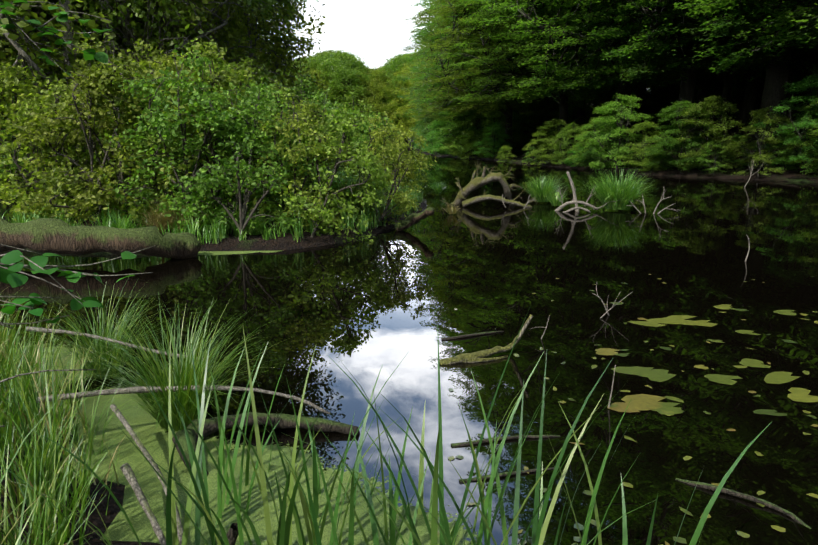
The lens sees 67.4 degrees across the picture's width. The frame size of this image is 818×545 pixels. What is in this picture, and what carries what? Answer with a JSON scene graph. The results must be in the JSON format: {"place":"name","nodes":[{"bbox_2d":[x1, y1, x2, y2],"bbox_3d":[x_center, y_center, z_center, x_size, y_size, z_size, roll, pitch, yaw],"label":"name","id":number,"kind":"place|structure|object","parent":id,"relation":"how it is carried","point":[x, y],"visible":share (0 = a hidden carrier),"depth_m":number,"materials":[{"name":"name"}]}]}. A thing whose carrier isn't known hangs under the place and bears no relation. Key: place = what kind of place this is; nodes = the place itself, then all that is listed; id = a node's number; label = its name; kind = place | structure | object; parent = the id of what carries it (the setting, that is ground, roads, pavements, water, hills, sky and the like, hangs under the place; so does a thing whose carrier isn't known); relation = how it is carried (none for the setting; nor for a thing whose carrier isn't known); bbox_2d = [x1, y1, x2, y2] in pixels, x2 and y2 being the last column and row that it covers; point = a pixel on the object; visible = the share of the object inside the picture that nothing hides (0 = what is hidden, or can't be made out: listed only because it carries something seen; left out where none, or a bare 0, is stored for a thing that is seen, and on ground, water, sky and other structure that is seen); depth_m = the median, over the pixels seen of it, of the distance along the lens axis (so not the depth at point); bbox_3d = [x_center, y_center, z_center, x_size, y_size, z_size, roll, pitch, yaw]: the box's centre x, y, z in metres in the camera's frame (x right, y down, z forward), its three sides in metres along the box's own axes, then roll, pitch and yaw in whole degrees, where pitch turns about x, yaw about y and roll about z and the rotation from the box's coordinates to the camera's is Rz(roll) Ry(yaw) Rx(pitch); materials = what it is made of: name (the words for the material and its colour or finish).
{"place":"outdoors","nodes":[
{"label":"outdoors","id":0,"kind":"place"},
{"bbox_2d":[0,293,69,328],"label":"hazel bough","id":1,"kind":"object","parent":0,"point":[32,302],"depth_m":2.19,"materials":[{"name":"plant"}]},
{"bbox_2d":[0,0,112,82],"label":"branch","id":2,"kind":"object","parent":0,"point":[102,57],"depth_m":3.69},
{"bbox_2d":[0,244,153,309],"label":"leafy branch","id":3,"kind":"object","parent":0,"point":[11,277],"depth_m":2.26,"materials":[{"name":"plant"}]},
{"bbox_2d":[257,0,433,69],"label":"sky","id":4,"kind":"structure","parent":0,"point":[376,30],"materials":[{"name":"white"}]},
{"bbox_2d":[0,149,817,544],"bbox_3d":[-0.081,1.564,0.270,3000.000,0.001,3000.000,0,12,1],"label":"pond water","id":5,"kind":"structure","parent":0,"point":[364,311],"depth_m":4.87,"materials":[{"name":"liquid"}]},
{"bbox_2d":[0,207,433,258],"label":"fallen trunk","id":6,"kind":"object","parent":5,"relation":"in","point":[51,235],"visible":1,"depth_m":8.28,"materials":[{"name":"wood"}]},
{"bbox_2d":[0,310,768,544],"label":"reed clumps","id":7,"kind":"object","parent":5,"relation":"on","point":[284,533],"visible":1,"depth_m":2.23,"materials":[{"name":"plant"}]},
{"bbox_2d":[440,162,536,206],"bbox_3d":[2.088,-2.206,16.082,2.534,1.423,1.155,2,12,11],"label":"mossy snag","id":8,"kind":"object","parent":5,"relation":"in","point":[473,184],"visible":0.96,"depth_m":15.95,"materials":[{"name":"brown wood"}]},
{"bbox_2d":[172,331,811,544],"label":"fallen branches","id":9,"kind":"object","parent":5,"relation":"in","point":[284,422],"visible":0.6,"depth_m":3.37,"materials":[{"name":"wood"}]},
{"bbox_2d":[437,274,817,544],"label":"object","id":10,"kind":"object","parent":5,"relation":"on","point":[645,402],"depth_m":4.27,"materials":[{"name":"plant"}]},
{"bbox_2d":[502,161,762,407],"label":"dead branches","id":11,"kind":"object","parent":5,"relation":"on","point":[576,208],"visible":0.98,"depth_m":14.66,"materials":[{"name":"grey wood"}]},
{"bbox_2d":[0,77,817,544],"bbox_3d":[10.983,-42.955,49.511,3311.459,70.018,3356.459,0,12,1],"label":"terrain","id":12,"kind":"structure","parent":0,"point":[274,243],"depth_m":10.38,"materials":[{"name":"soil"}]},
{"bbox_2d":[0,0,63,188],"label":"ash tree","id":13,"kind":"object","parent":12,"relation":"on","point":[38,10],"visible":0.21,"depth_m":12.14,"materials":[{"name":"green plant"}]},
{"bbox_2d":[0,54,63,217],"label":"shrub","id":14,"kind":"object","parent":12,"relation":"on","point":[3,129],"visible":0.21,"depth_m":11.38,"materials":[{"name":"green plant"}]},
{"bbox_2d":[0,58,94,220],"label":"shrub","id":15,"kind":"object","parent":12,"relation":"on","point":[11,80],"visible":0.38,"depth_m":10.61,"materials":[{"name":"green plant"}]},
{"bbox_2d":[0,287,123,544],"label":"dry bank grass","id":16,"kind":"structure","parent":12,"relation":"on","point":[18,490],"depth_m":2.89,"materials":[{"name":"plant"}]},
{"bbox_2d":[0,77,124,219],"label":"shrub","id":17,"kind":"object","parent":12,"relation":"on","point":[55,92],"visible":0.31,"depth_m":10.24,"materials":[{"name":"green plant"}]},
{"bbox_2d":[59,0,89,211],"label":"ash tree","id":18,"kind":"object","parent":12,"relation":"on","point":[66,6],"visible":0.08,"depth_m":12.57,"materials":[{"name":"brown plant"}]},
{"bbox_2d":[8,58,158,225],"bbox_3d":[-5.287,-1.820,9.976,2.185,3.174,2.148,-5,13,-21],"label":"shrub","id":19,"kind":"object","parent":12,"relation":"on","point":[42,135],"visible":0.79,"depth_m":9.72,"materials":[{"name":"green plant"}]},
{"bbox_2d":[25,32,188,222],"bbox_3d":[-4.926,-2.134,10.339,2.372,3.600,2.266,-2,12,-11],"label":"shrub","id":20,"kind":"object","parent":12,"relation":"on","point":[114,70],"visible":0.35,"depth_m":9.83,"materials":[{"name":"green plant"}]},
{"bbox_2d":[0,0,221,193],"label":"ash tree","id":21,"kind":"object","parent":12,"relation":"on","point":[11,38],"visible":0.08,"depth_m":11.62,"materials":[{"name":"green plant"}]},
{"bbox_2d":[40,77,182,212],"bbox_3d":[-5.426,-2.111,11.312,2.324,3.076,2.172,-8,14,-33],"label":"shrub","id":22,"kind":"object","parent":12,"relation":"on","point":[86,150],"visible":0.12,"depth_m":10.87,"materials":[{"name":"green plant"}]},
{"bbox_2d":[0,278,286,544],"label":"bank grass","id":23,"kind":"structure","parent":12,"relation":"on","point":[110,362],"depth_m":3.23,"materials":[{"name":"plant"}]},
{"bbox_2d":[0,0,295,184],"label":"ash tree","id":24,"kind":"object","parent":12,"relation":"on","point":[122,10],"visible":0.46,"depth_m":13.53,"materials":[{"name":"green plant"}]},
{"bbox_2d":[84,38,211,184],"bbox_3d":[-5.401,-2.744,12.492,2.850,3.892,2.588,-9,15,-36],"label":"shrub","id":25,"kind":"object","parent":12,"relation":"on","point":[139,55],"visible":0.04,"depth_m":12.14,"materials":[{"name":"green plant"}]},
{"bbox_2d":[0,0,297,177],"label":"ash tree","id":26,"kind":"object","parent":12,"relation":"on","point":[134,17],"visible":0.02,"depth_m":14.01,"materials":[{"name":"green plant"}]},
{"bbox_2d":[98,46,210,195],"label":"shrub","id":27,"kind":"object","parent":12,"relation":"on","point":[164,60],"visible":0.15,"depth_m":11.24,"materials":[{"name":"green plant"}]},
{"bbox_2d":[96,78,214,215],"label":"shrub","id":28,"kind":"object","parent":12,"relation":"on","point":[137,144],"visible":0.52,"depth_m":10.11,"materials":[{"name":"green plant"}]},
{"bbox_2d":[11,0,313,160],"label":"ash tree","id":29,"kind":"object","parent":12,"relation":"on","point":[283,38],"visible":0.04,"depth_m":22.87,"materials":[{"name":"green plant"}]},
{"bbox_2d":[49,0,280,177],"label":"ash tree","id":30,"kind":"object","parent":12,"relation":"on","point":[227,27],"visible":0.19,"depth_m":15.88,"materials":[{"name":"green plant"}]},
{"bbox_2d":[2,0,332,178],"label":"ash tree","id":31,"kind":"object","parent":12,"relation":"on","point":[284,13],"visible":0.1,"depth_m":20.58,"materials":[{"name":"green plant"}]},
{"bbox_2d":[26,326,330,544],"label":"fallen branches","id":32,"kind":"object","parent":12,"relation":"on","point":[127,471],"visible":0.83,"depth_m":3.20,"materials":[{"name":"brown wood"}]},
{"bbox_2d":[108,44,258,231],"bbox_3d":[-3.615,-1.882,9.884,2.247,3.410,2.147,2,12,7],"label":"shrub","id":33,"kind":"object","parent":12,"relation":"on","point":[158,123],"visible":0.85,"depth_m":9.54,"materials":[{"name":"green plant"}]},
{"bbox_2d":[55,0,325,161],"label":"ash tree","id":34,"kind":"object","parent":12,"relation":"on","point":[291,55],"visible":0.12,"depth_m":24.08,"materials":[{"name":"green plant"}]},
{"bbox_2d":[144,38,266,189],"bbox_3d":[-4.264,-2.848,12.738,2.588,3.892,2.850,3,12,15],"label":"shrub","id":35,"kind":"object","parent":12,"relation":"on","point":[221,66],"visible":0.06,"depth_m":12.46,"materials":[{"name":"green plant"}]},
{"bbox_2d":[137,37,276,225],"bbox_3d":[-3.501,-2.139,10.503,2.266,3.600,2.372,-4,13,-19],"label":"shrub","id":36,"kind":"object","parent":12,"relation":"on","point":[214,77],"visible":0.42,"depth_m":10.15,"materials":[{"name":"green plant"}]},
{"bbox_2d":[0,172,427,244],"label":"peninsula grass","id":37,"kind":"structure","parent":12,"relation":"on","point":[220,233],"depth_m":10.05,"materials":[{"name":"plant"}]},
{"bbox_2d":[177,86,278,200],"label":"shrub","id":38,"kind":"object","parent":12,"relation":"on","point":[204,161],"visible":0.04,"depth_m":11.81,"materials":[{"name":"green plant"}]},
{"bbox_2d":[171,82,287,232],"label":"shrub","id":39,"kind":"object","parent":12,"relation":"on","point":[199,140],"visible":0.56,"depth_m":9.91,"materials":[{"name":"green plant"}]},
{"bbox_2d":[199,57,298,173],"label":"shrub","id":40,"kind":"object","parent":12,"relation":"on","point":[249,76],"visible":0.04,"depth_m":13.43,"materials":[{"name":"green plant"}]},
{"bbox_2d":[44,191,459,231],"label":"dry sedge","id":41,"kind":"object","parent":12,"relation":"on","point":[153,221],"visible":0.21,"depth_m":9.92,"materials":[{"name":"brown plant"}]},
{"bbox_2d":[181,85,323,239],"bbox_3d":[-2.620,-1.594,9.910,2.097,2.838,2.286,-10,16,-40],"label":"shrub","id":42,"kind":"object","parent":12,"relation":"on","point":[207,183],"visible":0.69,"depth_m":9.67,"materials":[{"name":"green plant"}]},
{"bbox_2d":[209,77,331,223],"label":"shrub","id":43,"kind":"object","parent":12,"relation":"on","point":[263,89],"visible":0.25,"depth_m":10.58,"materials":[{"name":"green plant"}]},
{"bbox_2d":[221,0,321,158],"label":"ash tree","id":44,"kind":"object","parent":12,"relation":"on","point":[286,53],"visible":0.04,"depth_m":27.13,"materials":[{"name":"green plant"}]},
{"bbox_2d":[249,82,323,196],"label":"shrub","id":45,"kind":"object","parent":12,"relation":"on","point":[285,98],"visible":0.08,"depth_m":12.39,"materials":[{"name":"green plant"}]},
{"bbox_2d":[246,94,346,231],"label":"shrub","id":46,"kind":"object","parent":12,"relation":"on","point":[292,123],"visible":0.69,"depth_m":10.05,"materials":[{"name":"green plant"}]},
{"bbox_2d":[268,70,349,187],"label":"shrub","id":47,"kind":"object","parent":12,"relation":"on","point":[302,87],"visible":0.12,"depth_m":14.27,"materials":[{"name":"green plant"}]},
{"bbox_2d":[279,99,365,220],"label":"shrub","id":48,"kind":"object","parent":12,"relation":"on","point":[321,121],"visible":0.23,"depth_m":11.07,"materials":[{"name":"green plant"}]},
{"bbox_2d":[265,105,393,242],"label":"shrub","id":49,"kind":"object","parent":12,"relation":"on","point":[344,128],"visible":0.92,"depth_m":10.10,"materials":[{"name":"green plant"}]},
{"bbox_2d":[295,48,363,132],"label":"beech tree","id":50,"kind":"object","parent":12,"relation":"on","point":[326,51],"visible":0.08,"depth_m":215.04,"materials":[{"name":"green plant"}]},
{"bbox_2d":[287,87,372,185],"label":"shrub","id":51,"kind":"object","parent":12,"relation":"on","point":[327,105],"visible":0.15,"depth_m":13.14,"materials":[{"name":"green plant"}]},
{"bbox_2d":[307,48,381,135],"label":"beech tree","id":52,"kind":"object","parent":12,"relation":"on","point":[327,65],"visible":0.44,"depth_m":208.54,"materials":[{"name":"green plant"}]},
{"bbox_2d":[316,91,397,181],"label":"shrub","id":53,"kind":"object","parent":12,"relation":"on","point":[356,106],"visible":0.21,"depth_m":15.67,"materials":[{"name":"green plant"}]},
{"bbox_2d":[335,63,390,127],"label":"beech tree","id":54,"kind":"object","parent":12,"relation":"on","point":[368,91],"visible":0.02,"depth_m":213.03,"materials":[{"name":"green plant"}]},
{"bbox_2d":[337,108,402,193],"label":"shrub","id":55,"kind":"object","parent":12,"relation":"on","point":[371,124],"visible":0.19,"depth_m":14.34,"materials":[{"name":"green plant"}]},
{"bbox_2d":[86,163,655,234],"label":"sedge tussocks","id":56,"kind":"object","parent":12,"relation":"on","point":[624,193],"visible":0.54,"depth_m":14.53,"materials":[{"name":"plant"}]},
{"bbox_2d":[348,67,408,136],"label":"beech tree","id":57,"kind":"object","parent":12,"relation":"on","point":[377,87],"visible":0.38,"depth_m":211.43,"materials":[{"name":"green plant"}]},
{"bbox_2d":[354,111,421,209],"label":"shrub","id":58,"kind":"object","parent":12,"relation":"on","point":[383,133],"visible":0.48,"depth_m":13.23,"materials":[{"name":"green plant"}]},
{"bbox_2d":[346,132,436,229],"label":"shrub","id":59,"kind":"object","parent":12,"relation":"on","point":[402,201],"visible":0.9,"depth_m":11.51,"materials":[{"name":"green plant"}]},
{"bbox_2d":[373,53,416,143],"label":"beech tree","id":60,"kind":"object","parent":12,"relation":"on","point":[387,67],"visible":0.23,"depth_m":212.40,"materials":[{"name":"green plant"}]},
{"bbox_2d":[387,58,420,138],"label":"beech tree","id":61,"kind":"object","parent":12,"relation":"on","point":[412,121],"visible":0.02,"depth_m":209.15,"materials":[{"name":"green plant"}]},
{"bbox_2d":[403,0,470,133],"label":"beech tree","id":62,"kind":"object","parent":12,"relation":"on","point":[419,61],"visible":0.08,"depth_m":106.64,"materials":[{"name":"green plant"}]},
{"bbox_2d":[400,3,475,124],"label":"beech tree","id":63,"kind":"object","parent":12,"relation":"on","point":[420,116],"visible":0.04,"depth_m":88.18,"materials":[{"name":"green plant"}]},
{"bbox_2d":[428,106,466,153],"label":"beech shrub","id":64,"kind":"object","parent":12,"relation":"on","point":[437,137],"visible":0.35,"depth_m":75.77,"materials":[{"name":"green plant"}]},
{"bbox_2d":[436,103,488,151],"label":"beech shrub","id":65,"kind":"object","parent":12,"relation":"on","point":[452,127],"visible":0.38,"depth_m":73.47,"materials":[{"name":"green plant"}]},
{"bbox_2d":[455,129,484,158],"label":"beech shrub","id":66,"kind":"object","parent":12,"relation":"on","point":[473,134],"visible":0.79,"depth_m":66.86,"materials":[{"name":"green plant"}]},
{"bbox_2d":[407,0,541,124],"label":"beech tree","id":67,"kind":"object","parent":12,"relation":"on","point":[426,37],"visible":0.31,"depth_m":72.47,"materials":[{"name":"green plant"}]},
{"bbox_2d":[459,112,497,156],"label":"beech shrub","id":68,"kind":"object","parent":12,"relation":"on","point":[471,121],"visible":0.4,"depth_m":70.38,"materials":[{"name":"green plant"}]},
{"bbox_2d":[404,0,563,157],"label":"beech tree","id":69,"kind":"object","parent":12,"relation":"on","point":[458,91],"visible":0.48,"depth_m":60.11,"materials":[{"name":"green plant"}]},
{"bbox_2d":[474,122,511,159],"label":"beech shrub","id":70,"kind":"object","parent":12,"relation":"on","point":[497,125],"visible":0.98,"depth_m":60.28,"materials":[{"name":"green plant"}]},
{"bbox_2d":[466,105,525,155],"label":"beech shrub","id":71,"kind":"object","parent":12,"relation":"on","point":[494,116],"visible":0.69,"depth_m":64.05,"materials":[{"name":"green plant"}]},
{"bbox_2d":[441,1,553,149],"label":"beech tree","id":72,"kind":"object","parent":12,"relation":"on","point":[467,58],"visible":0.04,"depth_m":70.17,"materials":[{"name":"green plant"}]},
{"bbox_2d":[485,110,533,155],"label":"beech shrub","id":73,"kind":"object","parent":12,"relation":"on","point":[520,133],"visible":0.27,"depth_m":65.89,"materials":[{"name":"green plant"}]},
{"bbox_2d":[434,0,617,150],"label":"beech tree","id":74,"kind":"object","parent":12,"relation":"on","point":[562,101],"visible":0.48,"depth_m":52.29,"materials":[{"name":"green plant"}]},
{"bbox_2d":[517,110,558,150],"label":"beech shrub","id":75,"kind":"object","parent":12,"relation":"on","point":[547,114],"visible":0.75,"depth_m":63.82,"materials":[{"name":"green plant"}]},
{"bbox_2d":[522,127,560,165],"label":"beech shrub","id":76,"kind":"object","parent":12,"relation":"on","point":[541,133],"visible":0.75,"depth_m":45.09,"materials":[{"name":"green plant"}]},
{"bbox_2d":[530,118,579,163],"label":"beech shrub","id":77,"kind":"object","parent":12,"relation":"on","point":[552,125],"visible":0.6,"depth_m":44.48,"materials":[{"name":"green plant"}]},
{"bbox_2d":[552,122,593,165],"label":"beech shrub","id":78,"kind":"object","parent":12,"relation":"on","point":[572,130],"visible":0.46,"depth_m":41.84,"materials":[{"name":"green plant"}]},
{"bbox_2d":[455,0,696,148],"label":"beech tree","id":79,"kind":"object","parent":12,"relation":"on","point":[578,38],"visible":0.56,"depth_m":42.56,"materials":[{"name":"green plant"}]},
{"bbox_2d":[550,76,604,142],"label":"beech shrub","id":80,"kind":"object","parent":12,"relation":"on","point":[585,121],"visible":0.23,"depth_m":59.01,"materials":[{"name":"green plant"}]},
{"bbox_2d":[566,115,621,166],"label":"beech shrub","id":81,"kind":"object","parent":12,"relation":"on","point":[584,142],"visible":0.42,"depth_m":38.96,"materials":[{"name":"green plant"}]},
{"bbox_2d":[572,115,631,168],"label":"beech shrub","id":82,"kind":"object","parent":12,"relation":"on","point":[588,157],"visible":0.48,"depth_m":36.76,"materials":[{"name":"green plant"}]},
{"bbox_2d":[574,93,653,171],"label":"beech shrub","id":83,"kind":"object","parent":12,"relation":"on","point":[628,116],"visible":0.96,"depth_m":34.50,"materials":[{"name":"green plant"}]},
{"bbox_2d":[541,8,742,135],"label":"beech tree","id":84,"kind":"object","parent":12,"relation":"on","point":[640,95],"depth_m":53.09,"materials":[{"name":"green plant"}]},
{"bbox_2d":[615,120,670,170],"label":"beech shrub","id":85,"kind":"object","parent":12,"relation":"on","point":[649,125],"visible":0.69,"depth_m":33.13,"materials":[{"name":"green plant"}]},
{"bbox_2d":[537,0,808,145],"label":"beech tree","id":86,"kind":"object","parent":12,"relation":"on","point":[687,88],"visible":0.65,"depth_m":36.90,"materials":[{"name":"green plant"}]},
{"bbox_2d":[632,67,717,121],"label":"tree","id":87,"kind":"object","parent":12,"relation":"on","point":[668,94],"visible":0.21,"depth_m":52.14,"materials":[{"name":"green plant"}]},
{"bbox_2d":[642,100,718,172],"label":"beech shrub","id":88,"kind":"object","parent":12,"relation":"on","point":[681,104],"visible":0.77,"depth_m":30.66,"materials":[{"name":"green plant"}]},
{"bbox_2d":[656,122,707,169],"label":"beech shrub","id":89,"kind":"object","parent":12,"relation":"on","point":[693,139],"visible":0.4,"depth_m":31.49,"materials":[{"name":"green plant"}]},
{"bbox_2d":[585,0,817,133],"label":"beech tree","id":90,"kind":"object","parent":12,"relation":"on","point":[727,77],"visible":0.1,"depth_m":39.07,"materials":[{"name":"green plant"}]},
{"bbox_2d":[588,0,816,141],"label":"beech tree","id":91,"kind":"object","parent":12,"relation":"on","point":[774,92],"visible":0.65,"depth_m":33.26,"materials":[{"name":"green plant"}]},
{"bbox_2d":[662,95,749,172],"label":"beech shrub","id":92,"kind":"object","parent":12,"relation":"on","point":[715,100],"visible":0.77,"depth_m":29.62,"materials":[{"name":"green plant"}]},
{"bbox_2d":[659,64,762,120],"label":"tree","id":93,"kind":"object","parent":12,"relation":"on","point":[718,87],"visible":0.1,"depth_m":47.05,"materials":[{"name":"green plant"}]},
{"bbox_2d":[694,140,734,174],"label":"beech shrub","id":94,"kind":"object","parent":12,"relation":"on","point":[710,143],"visible":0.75,"depth_m":29.55,"materials":[{"name":"green plant"}]},
{"bbox_2d":[655,11,817,121],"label":"beech tree","id":95,"kind":"object","parent":12,"relation":"on","point":[790,78],"visible":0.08,"depth_m":37.72,"materials":[{"name":"green plant"}]},
{"bbox_2d":[657,0,817,73],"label":"beech tree","id":96,"kind":"object","parent":12,"relation":"on","point":[764,58],"visible":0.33,"depth_m":32.50,"materials":[{"name":"green plant"}]},
{"bbox_2d":[715,133,760,170],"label":"beech shrub","id":97,"kind":"object","parent":12,"relation":"on","point":[743,151],"visible":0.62,"depth_m":29.71,"materials":[{"name":"green plant"}]},
{"bbox_2d":[673,0,817,42],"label":"beech tree","id":98,"kind":"object","parent":12,"relation":"on","point":[788,18],"visible":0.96,"depth_m":25.01,"materials":[{"name":"green plant"}]},
{"bbox_2d":[677,11,817,117],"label":"beech tree","id":99,"kind":"object","parent":12,"relation":"on","point":[804,57],"depth_m":40.35,"materials":[{"name":"brown plant"}]},
{"bbox_2d":[678,11,817,123],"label":"beech tree","id":100,"kind":"object","parent":12,"relation":"on","point":[750,103],"visible":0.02,"depth_m":43.81,"materials":[{"name":"brown plant"}]},
{"bbox_2d":[692,0,817,73],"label":"beech tree","id":101,"kind":"object","parent":12,"relation":"on","point":[795,34],"visible":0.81,"depth_m":27.02,"materials":[{"name":"green plant"}]},
{"bbox_2d":[727,106,802,176],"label":"beech shrub","id":102,"kind":"object","parent":12,"relation":"on","point":[759,155],"visible":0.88,"depth_m":27.58,"materials":[{"name":"green plant"}]},
{"bbox_2d":[750,64,817,169],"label":"beech shrub","id":103,"kind":"object","parent":12,"relation":"on","point":[806,84],"visible":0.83,"depth_m":26.60,"materials":[{"name":"green plant"}]},
{"bbox_2d":[763,133,812,172],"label":"beech shrub","id":104,"kind":"object","parent":12,"relation":"on","point":[782,137],"visible":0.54,"depth_m":27.71,"materials":[{"name":"green plant"}]},
{"bbox_2d":[774,104,817,173],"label":"beech shrub","id":105,"kind":"object","parent":12,"relation":"on","point":[807,108],"visible":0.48,"depth_m":26.92,"materials":[{"name":"green plant"}]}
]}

